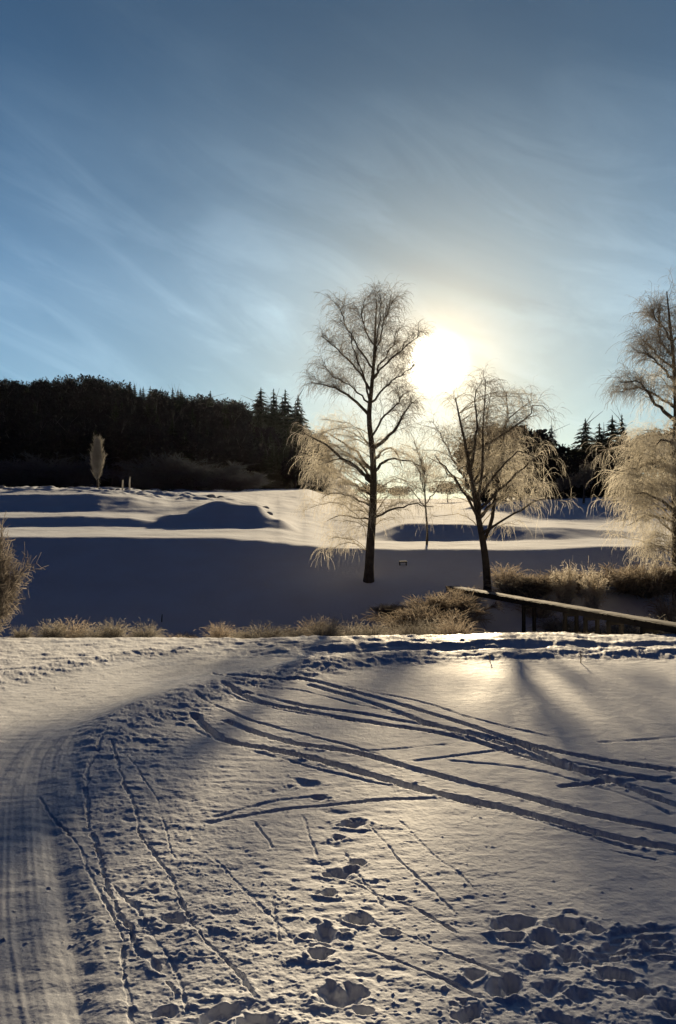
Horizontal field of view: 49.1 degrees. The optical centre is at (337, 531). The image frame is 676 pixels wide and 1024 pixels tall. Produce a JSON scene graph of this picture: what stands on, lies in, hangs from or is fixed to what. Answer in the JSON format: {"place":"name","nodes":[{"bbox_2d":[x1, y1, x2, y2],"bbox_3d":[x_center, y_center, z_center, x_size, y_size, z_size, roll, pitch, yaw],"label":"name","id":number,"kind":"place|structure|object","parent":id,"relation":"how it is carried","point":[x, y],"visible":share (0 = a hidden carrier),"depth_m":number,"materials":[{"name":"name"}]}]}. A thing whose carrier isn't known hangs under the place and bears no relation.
{"place":"outdoors","nodes":[
{"label":"outdoors","id":0,"kind":"place"},
{"bbox_2d":[123,619,169,637],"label":"grass tussock","id":1,"kind":"object","parent":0,"point":[141,633],"depth_m":11.85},
{"bbox_2d":[288,613,331,635],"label":"grass tussock","id":2,"kind":"object","parent":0,"point":[298,628],"depth_m":13.36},
{"bbox_2d":[1,456,662,498],"bbox_3d":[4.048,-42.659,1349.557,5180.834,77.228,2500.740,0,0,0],"label":"hill","id":3,"kind":"structure","parent":0,"point":[117,482],"depth_m":226.00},
{"bbox_2d":[0,381,38,392],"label":"woodland tree","id":4,"kind":"object","parent":3,"relation":"on","point":[12,384],"visible":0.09,"depth_m":308.86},
{"bbox_2d":[52,374,74,392],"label":"woodland tree","id":5,"kind":"object","parent":3,"relation":"on","point":[58,384],"visible":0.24,"depth_m":318.55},
{"bbox_2d":[64,375,90,394],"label":"woodland tree","id":6,"kind":"object","parent":3,"relation":"on","point":[73,386],"visible":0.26,"depth_m":303.58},
{"bbox_2d":[80,424,113,458],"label":"woodland tree","id":7,"kind":"object","parent":3,"relation":"on","point":[98,429],"visible":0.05,"depth_m":227.09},
{"bbox_2d":[83,428,114,485],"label":"spruce tree","id":8,"kind":"object","parent":3,"relation":"on","point":[107,481],"visible":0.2,"depth_m":218.73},
{"bbox_2d":[94,386,123,401],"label":"woodland tree","id":9,"kind":"object","parent":3,"relation":"on","point":[105,394],"visible":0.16,"depth_m":288.45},
{"bbox_2d":[96,384,123,399],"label":"woodland tree","id":10,"kind":"object","parent":3,"relation":"on","point":[99,387],"visible":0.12,"depth_m":300.07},
{"bbox_2d":[98,430,130,486],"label":"woodland tree","id":11,"kind":"object","parent":3,"relation":"on","point":[113,454],"visible":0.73,"depth_m":216.90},
{"bbox_2d":[113,380,136,400],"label":"woodland tree","id":12,"kind":"object","parent":3,"relation":"on","point":[124,389],"visible":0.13,"depth_m":309.46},
{"bbox_2d":[141,391,177,413],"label":"woodland tree","id":13,"kind":"object","parent":3,"relation":"on","point":[160,405],"visible":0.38,"depth_m":286.37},
{"bbox_2d":[143,432,187,462],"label":"woodland tree","id":14,"kind":"object","parent":3,"relation":"on","point":[165,446],"visible":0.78,"depth_m":217.60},
{"bbox_2d":[173,383,182,411],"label":"spruce tree","id":15,"kind":"object","parent":3,"relation":"on","point":[178,404],"visible":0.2,"depth_m":304.81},
{"bbox_2d":[162,408,202,434],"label":"woodland tree","id":16,"kind":"object","parent":3,"relation":"on","point":[186,419],"visible":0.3,"depth_m":257.33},
{"bbox_2d":[174,430,197,488],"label":"spruce tree","id":17,"kind":"object","parent":3,"relation":"on","point":[182,454],"visible":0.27,"depth_m":218.75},
{"bbox_2d":[178,398,201,416],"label":"woodland tree","id":18,"kind":"object","parent":3,"relation":"on","point":[187,408],"visible":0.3,"depth_m":295.41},
{"bbox_2d":[177,433,204,465],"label":"woodland tree","id":19,"kind":"object","parent":3,"relation":"on","point":[194,450],"visible":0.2,"depth_m":219.16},
{"bbox_2d":[186,394,207,406],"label":"woodland tree","id":20,"kind":"object","parent":3,"relation":"on","point":[197,399],"visible":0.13,"depth_m":321.70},
{"bbox_2d":[193,402,219,421],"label":"woodland tree","id":21,"kind":"object","parent":3,"relation":"on","point":[199,408],"visible":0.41,"depth_m":289.04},
{"bbox_2d":[191,441,227,470],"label":"woodland tree","id":22,"kind":"object","parent":3,"relation":"on","point":[203,452],"visible":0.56,"depth_m":217.93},
{"bbox_2d":[203,391,221,413],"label":"spruce tree","id":23,"kind":"object","parent":3,"relation":"on","point":[211,404],"visible":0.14,"depth_m":299.88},
{"bbox_2d":[206,431,247,467],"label":"woodland tree","id":24,"kind":"object","parent":3,"relation":"on","point":[225,452],"visible":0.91,"depth_m":215.93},
{"bbox_2d":[216,397,238,414],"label":"woodland tree","id":25,"kind":"object","parent":3,"relation":"on","point":[220,406],"visible":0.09,"depth_m":307.96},
{"bbox_2d":[222,402,253,419],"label":"woodland tree","id":26,"kind":"object","parent":3,"relation":"on","point":[240,408],"visible":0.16,"depth_m":307.98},
{"bbox_2d":[224,407,252,426],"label":"woodland tree","id":27,"kind":"object","parent":3,"relation":"on","point":[239,417],"visible":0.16,"depth_m":295.58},
{"bbox_2d":[225,435,263,475],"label":"woodland tree","id":28,"kind":"object","parent":3,"relation":"on","point":[250,451],"visible":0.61,"depth_m":218.23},
{"bbox_2d":[244,389,278,428],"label":"spruce tree","id":29,"kind":"object","parent":3,"relation":"on","point":[259,408],"visible":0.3,"depth_m":298.90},
{"bbox_2d":[260,445,270,488],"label":"spruce tree","id":30,"kind":"object","parent":3,"relation":"on","point":[264,461],"visible":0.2,"depth_m":229.01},
{"bbox_2d":[259,448,284,488],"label":"spruce tree","id":31,"kind":"object","parent":3,"relation":"on","point":[269,471],"visible":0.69,"depth_m":221.81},
{"bbox_2d":[266,430,279,458],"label":"spruce tree","id":32,"kind":"object","parent":3,"relation":"on","point":[270,440],"visible":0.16,"depth_m":248.34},
{"bbox_2d":[264,389,282,436],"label":"spruce tree","id":33,"kind":"object","parent":3,"relation":"on","point":[274,412],"visible":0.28,"depth_m":298.78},
{"bbox_2d":[274,452,286,488],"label":"spruce tree","id":34,"kind":"object","parent":3,"relation":"on","point":[279,465],"visible":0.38,"depth_m":223.23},
{"bbox_2d":[270,390,296,443],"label":"spruce tree","id":35,"kind":"object","parent":3,"relation":"on","point":[285,420],"visible":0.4,"depth_m":298.05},
{"bbox_2d":[277,434,293,462],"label":"spruce tree","id":36,"kind":"object","parent":3,"relation":"on","point":[286,448],"visible":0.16,"depth_m":251.12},
{"bbox_2d":[280,444,294,488],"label":"spruce tree","id":37,"kind":"object","parent":3,"relation":"on","point":[288,483],"visible":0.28,"depth_m":234.94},
{"bbox_2d":[280,450,307,488],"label":"woodland tree","id":38,"kind":"object","parent":3,"relation":"on","point":[289,469],"visible":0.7,"depth_m":221.67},
{"bbox_2d":[283,389,313,444],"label":"spruce tree","id":39,"kind":"object","parent":3,"relation":"on","point":[300,419],"visible":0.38,"depth_m":299.06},
{"bbox_2d":[291,440,306,488],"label":"spruce tree","id":40,"kind":"object","parent":3,"relation":"on","point":[298,484],"visible":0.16,"depth_m":238.54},
{"bbox_2d":[293,442,326,488],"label":"woodland tree","id":41,"kind":"object","parent":3,"relation":"on","point":[306,461],"visible":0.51,"depth_m":219.94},
{"bbox_2d":[303,449,328,493],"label":"spruce tree","id":42,"kind":"object","parent":3,"relation":"on","point":[316,486],"visible":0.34,"depth_m":228.76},
{"bbox_2d":[524,457,561,496],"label":"woodland tree","id":43,"kind":"object","parent":3,"relation":"on","point":[542,470],"visible":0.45,"depth_m":129.84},
{"bbox_2d":[539,455,582,496],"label":"woodland tree","id":44,"kind":"object","parent":3,"relation":"on","point":[549,462],"visible":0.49,"depth_m":129.14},
{"bbox_2d":[553,444,573,458],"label":"woodland tree","id":45,"kind":"object","parent":3,"relation":"on","point":[560,452],"visible":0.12,"depth_m":144.06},
{"bbox_2d":[553,458,578,496],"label":"woodland tree","id":46,"kind":"object","parent":3,"relation":"on","point":[557,463],"visible":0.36,"depth_m":128.12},
{"bbox_2d":[548,453,585,496],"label":"woodland tree","id":47,"kind":"object","parent":3,"relation":"on","point":[577,466],"visible":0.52,"depth_m":128.31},
{"bbox_2d":[565,411,604,493],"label":"spruce tree","id":48,"kind":"object","parent":3,"relation":"on","point":[585,441],"visible":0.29,"depth_m":137.46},
{"bbox_2d":[577,450,614,495],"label":"woodland tree","id":49,"kind":"object","parent":3,"relation":"on","point":[590,456],"visible":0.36,"depth_m":132.29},
{"bbox_2d":[588,423,613,457],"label":"spruce tree","id":50,"kind":"object","parent":3,"relation":"on","point":[601,439],"visible":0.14,"depth_m":141.69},
{"bbox_2d":[592,415,631,458],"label":"spruce tree","id":51,"kind":"object","parent":3,"relation":"on","point":[611,427],"visible":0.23,"depth_m":145.37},
{"bbox_2d":[613,408,632,448],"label":"spruce tree","id":52,"kind":"object","parent":3,"relation":"on","point":[622,424],"visible":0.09,"depth_m":149.90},
{"bbox_2d":[608,448,650,476],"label":"woodland tree","id":53,"kind":"object","parent":3,"relation":"on","point":[618,456],"visible":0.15,"depth_m":132.64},
{"bbox_2d":[618,445,663,477],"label":"woodland tree","id":54,"kind":"object","parent":3,"relation":"on","point":[639,459],"visible":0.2,"depth_m":133.06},
{"bbox_2d":[0,472,671,637],"bbox_3d":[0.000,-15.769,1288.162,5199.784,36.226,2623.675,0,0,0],"label":"snow field","id":55,"kind":"structure","parent":0,"point":[183,561],"depth_m":21.36,"materials":[{"name":"snow"}]},
{"bbox_2d":[6,624,36,637],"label":"grass tussock","id":56,"kind":"object","parent":55,"relation":"on","point":[24,635],"depth_m":11.96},
{"bbox_2d":[0,513,48,635],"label":"shrub","id":57,"kind":"object","parent":55,"relation":"on","point":[7,588],"visible":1,"depth_m":12.04,"materials":[{"name":"plant"}]},
{"bbox_2d":[34,618,75,637],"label":"grass tussock","id":58,"kind":"object","parent":55,"relation":"on","point":[55,633],"depth_m":12.24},
{"bbox_2d":[0,449,125,487],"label":"thicket","id":59,"kind":"object","parent":55,"relation":"on","point":[74,476],"visible":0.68,"depth_m":150.40,"materials":[{"name":"plant"}]},
{"bbox_2d":[49,616,95,637],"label":"grass tussock","id":60,"kind":"object","parent":55,"relation":"on","point":[73,632],"depth_m":12.79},
{"bbox_2d":[65,621,113,637],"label":"grass tussock","id":61,"kind":"object","parent":55,"relation":"on","point":[83,635],"depth_m":12.36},
{"bbox_2d":[89,433,106,487],"bbox_3d":[-18.501,-5.361,56.915,1.337,4.402,1.642,0,0,0],"label":"columnar tree","id":62,"kind":"object","parent":55,"relation":"on","point":[98,457],"visible":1,"depth_m":56.86,"materials":[{"name":"plant"}]},
{"bbox_2d":[92,616,135,637],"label":"grass tussock","id":63,"kind":"object","parent":55,"relation":"on","point":[117,632],"depth_m":12.13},
{"bbox_2d":[111,467,170,490],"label":"thicket","id":64,"kind":"object","parent":55,"relation":"on","point":[145,481],"visible":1,"depth_m":148.18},
{"bbox_2d":[109,451,207,490],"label":"thicket","id":65,"kind":"object","parent":55,"relation":"on","point":[167,484],"visible":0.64,"depth_m":150.26,"materials":[{"name":"plant"}]},
{"bbox_2d":[158,458,259,490],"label":"thicket","id":66,"kind":"object","parent":55,"relation":"on","point":[195,477],"visible":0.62,"depth_m":151.10,"materials":[{"name":"plant"}]},
{"bbox_2d":[195,620,235,637],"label":"grass tussock","id":67,"kind":"object","parent":55,"relation":"on","point":[215,633],"depth_m":12.17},
{"bbox_2d":[190,470,274,490],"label":"thicket","id":68,"kind":"object","parent":55,"relation":"on","point":[235,483],"visible":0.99,"depth_m":144.66,"materials":[{"name":"plant"}]},
{"bbox_2d":[225,620,297,638],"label":"grass tussock","id":69,"kind":"object","parent":55,"relation":"on","point":[256,634],"depth_m":12.09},
{"bbox_2d":[274,625,309,636],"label":"grass tussock","id":70,"kind":"object","parent":55,"relation":"on","point":[299,633],"depth_m":12.61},
{"bbox_2d":[300,614,344,635],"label":"grass tussock","id":71,"kind":"object","parent":55,"relation":"on","point":[319,629],"depth_m":12.13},
{"bbox_2d":[326,614,371,635],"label":"grass tussock","id":72,"kind":"object","parent":55,"relation":"on","point":[346,633],"depth_m":12.74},
{"bbox_2d":[288,273,448,582],"bbox_3d":[0.774,-2.562,19.429,4.280,8.135,4.235,0,0,0],"label":"birch tree","id":73,"kind":"object","parent":55,"relation":"on","point":[371,444],"visible":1,"depth_m":19.33,"materials":[{"name":"brown plant"}]},
{"bbox_2d":[351,621,388,635],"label":"grass tussock","id":74,"kind":"object","parent":55,"relation":"on","point":[370,633],"depth_m":12.16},
{"bbox_2d":[357,480,386,495],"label":"woodland tree","id":75,"kind":"object","parent":55,"relation":"on","point":[382,492],"visible":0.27,"depth_m":282.85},
{"bbox_2d":[365,602,413,617],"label":"shrub","id":76,"kind":"object","parent":55,"relation":"on","point":[385,607],"visible":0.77,"depth_m":17.05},
{"bbox_2d":[368,620,415,634],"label":"grass tussock","id":77,"kind":"object","parent":55,"relation":"on","point":[387,631],"depth_m":12.99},
{"bbox_2d":[391,616,434,634],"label":"grass tussock","id":78,"kind":"object","parent":55,"relation":"on","point":[401,631],"depth_m":12.16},
{"bbox_2d":[359,603,477,634],"bbox_3d":[1.565,1.884,14.951,2.405,0.913,2.476,0,0,25],"label":"shrub","id":79,"kind":"object","parent":55,"relation":"on","point":[421,613],"visible":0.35,"depth_m":14.88,"materials":[{"name":"plant"}]},
{"bbox_2d":[377,408,467,544],"bbox_3d":[2.701,-1.728,24.598,3.536,4.757,3.330,0,0,0],"label":"birch tree","id":80,"kind":"object","parent":55,"relation":"on","point":[422,469],"visible":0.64,"depth_m":24.43,"materials":[{"name":"beige plant"}]},
{"bbox_2d":[408,617,464,634],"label":"grass tussock","id":81,"kind":"object","parent":55,"relation":"on","point":[434,630],"depth_m":12.99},
{"bbox_2d":[429,482,468,499],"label":"woodland tree","id":82,"kind":"object","parent":55,"relation":"on","point":[449,489],"visible":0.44,"depth_m":270.92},
{"bbox_2d":[396,588,507,630],"bbox_3d":[2.615,1.775,16.479,2.384,1.014,2.316,0,0,-13],"label":"shrub","id":83,"kind":"object","parent":55,"relation":"on","point":[451,604],"visible":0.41,"depth_m":16.28,"materials":[{"name":"plant"}]},
{"bbox_2d":[429,615,484,634],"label":"grass tussock","id":84,"kind":"object","parent":55,"relation":"on","point":[450,630],"depth_m":12.27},
{"bbox_2d":[434,586,488,605],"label":"grass tussock","id":85,"kind":"object","parent":55,"relation":"on","point":[465,595],"depth_m":17.47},
{"bbox_2d":[457,456,498,502],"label":"woodland tree","id":86,"kind":"object","parent":55,"relation":"on","point":[466,473],"visible":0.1,"depth_m":134.59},
{"bbox_2d":[467,475,502,502],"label":"thicket","id":87,"kind":"object","parent":55,"relation":"on","point":[484,497],"visible":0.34,"depth_m":130.12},
{"bbox_2d":[462,435,523,481],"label":"woodland tree","id":88,"kind":"object","parent":55,"relation":"on","point":[491,458],"visible":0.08,"depth_m":129.45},
{"bbox_2d":[406,358,580,591],"bbox_3d":[3.764,-1.220,18.329,4.321,5.960,3.881,0,0,0],"label":"birch tree","id":89,"kind":"object","parent":55,"relation":"on","point":[484,459],"visible":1,"depth_m":18.52,"materials":[{"name":"brown plant"}]},
{"bbox_2d":[457,420,536,451],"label":"woodland tree","id":90,"kind":"object","parent":55,"relation":"on","point":[527,439],"visible":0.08,"depth_m":140.94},
{"bbox_2d":[482,561,530,585],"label":"bush","id":91,"kind":"object","parent":55,"relation":"on","point":[502,573],"depth_m":18.90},
{"bbox_2d":[478,431,534,500],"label":"woodland tree","id":92,"kind":"object","parent":55,"relation":"on","point":[524,444],"visible":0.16,"depth_m":129.01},
{"bbox_2d":[492,447,536,499],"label":"woodland tree","id":93,"kind":"object","parent":55,"relation":"on","point":[524,463],"visible":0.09,"depth_m":129.48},
{"bbox_2d":[482,575,553,598],"bbox_3d":[4.550,1.376,18.235,2.252,0.655,2.050,0,0,-29],"label":"bush","id":94,"kind":"object","parent":55,"relation":"on","point":[509,590],"depth_m":17.91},
{"bbox_2d":[503,471,538,498],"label":"thicket","id":95,"kind":"object","parent":55,"relation":"on","point":[526,490],"visible":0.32,"depth_m":129.93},
{"bbox_2d":[492,437,553,471],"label":"woodland tree","id":96,"kind":"object","parent":55,"relation":"on","point":[543,452],"visible":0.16,"depth_m":130.44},
{"bbox_2d":[489,569,563,598],"bbox_3d":[4.905,1.341,18.266,2.017,0.761,1.960,0,0,-40],"label":"shrub","id":97,"kind":"object","parent":55,"relation":"on","point":[532,579],"visible":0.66,"depth_m":18.01,"materials":[{"name":"plant"}]},
{"bbox_2d":[509,432,543,447],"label":"woodland tree","id":98,"kind":"object","parent":55,"relation":"on","point":[539,440],"visible":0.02,"depth_m":140.48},
{"bbox_2d":[507,593,565,618],"bbox_3d":[4.606,1.735,17.218,1.462,0.538,1.477,0,0,15],"label":"grass tussock","id":99,"kind":"object","parent":55,"relation":"on","point":[541,612],"depth_m":17.04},
{"bbox_2d":[530,471,559,496],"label":"thicket","id":100,"kind":"object","parent":55,"relation":"on","point":[550,481],"visible":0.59,"depth_m":127.74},
{"bbox_2d":[530,429,559,451],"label":"woodland tree","id":101,"kind":"object","parent":55,"relation":"on","point":[546,436],"visible":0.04,"depth_m":154.90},
{"bbox_2d":[526,611,588,631],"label":"grass tussock","id":102,"kind":"object","parent":55,"relation":"on","point":[547,626],"depth_m":16.30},
{"bbox_2d":[546,473,572,496],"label":"thicket","id":103,"kind":"object","parent":55,"relation":"on","point":[560,492],"visible":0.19,"depth_m":129.93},
{"bbox_2d":[446,586,675,634],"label":"footbridge","id":104,"kind":"object","parent":55,"relation":"on","point":[645,624],"visible":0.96,"depth_m":13.26,"materials":[{"name":"brown wood"}]},
{"bbox_2d":[553,477,572,498],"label":"round tree","id":105,"kind":"object","parent":55,"relation":"on","point":[562,484],"visible":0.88,"depth_m":117.42,"materials":[{"name":"plant"}]},
{"bbox_2d":[548,558,580,605],"bbox_3d":[5.377,1.226,17.572,0.799,1.323,0.798,0,0,-4],"label":"shrub","id":106,"kind":"object","parent":55,"relation":"on","point":[565,592],"visible":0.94,"depth_m":17.50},
{"bbox_2d":[546,621,605,633],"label":"grass tussock","id":107,"kind":"object","parent":55,"relation":"on","point":[580,630],"depth_m":15.83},
{"bbox_2d":[537,569,619,592],"bbox_3d":[6.000,1.266,18.402,2.494,0.697,2.567,0,0,-34],"label":"shrub","id":108,"kind":"object","parent":55,"relation":"on","point":[579,577],"visible":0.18,"depth_m":18.24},
{"bbox_2d":[568,460,594,503],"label":"round tree","id":109,"kind":"object","parent":55,"relation":"on","point":[584,478],"visible":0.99,"depth_m":97.51,"materials":[{"name":"plant"}]},
{"bbox_2d":[578,555,610,608],"bbox_3d":[5.933,1.294,17.157,0.725,1.449,0.727,0,0,14],"label":"shrub","id":110,"kind":"object","parent":55,"relation":"on","point":[592,596],"visible":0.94,"depth_m":17.14,"materials":[{"name":"plant"}]},
{"bbox_2d":[588,470,608,495],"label":"thicket","id":111,"kind":"object","parent":55,"relation":"on","point":[597,490],"visible":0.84,"depth_m":129.49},
{"bbox_2d":[599,458,628,502],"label":"round tree","id":112,"kind":"object","parent":55,"relation":"on","point":[606,466],"visible":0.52,"depth_m":99.44,"materials":[{"name":"plant"}]},
{"bbox_2d":[600,610,639,633],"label":"grass tussock","id":113,"kind":"object","parent":55,"relation":"on","point":[614,628],"depth_m":15.19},
{"bbox_2d":[582,267,675,606],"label":"birch tree","id":114,"kind":"object","parent":55,"relation":"on","point":[650,494],"visible":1,"depth_m":17.57,"materials":[{"name":"brown plant"}]},
{"bbox_2d":[592,559,675,599],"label":"shrub","id":115,"kind":"object","parent":55,"relation":"on","point":[634,581],"visible":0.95,"depth_m":17.83,"materials":[{"name":"plant"}]},
{"bbox_2d":[624,611,675,634],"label":"grass tussock","id":116,"kind":"object","parent":55,"relation":"on","point":[660,632],"depth_m":14.41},
{"bbox_2d":[643,593,675,621],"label":"grass tussock","id":117,"kind":"object","parent":55,"relation":"on","point":[661,612],"depth_m":16.86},
{"bbox_2d":[0,635,675,1023],"bbox_3d":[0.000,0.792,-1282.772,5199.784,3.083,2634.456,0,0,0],"label":"ground","id":118,"kind":"structure","parent":0,"point":[428,837],"depth_m":3.92,"materials":[{"name":"snow"}]},
{"bbox_2d":[0,632,675,1023],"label":"road","id":119,"kind":"structure","parent":0,"point":[64,956],"depth_m":4.30,"materials":[{"name":"snow"}]},
{"bbox_2d":[0,0,675,498],"label":"sky","id":120,"kind":"structure","parent":0,"point":[180,180],"materials":[{"name":"blue"}]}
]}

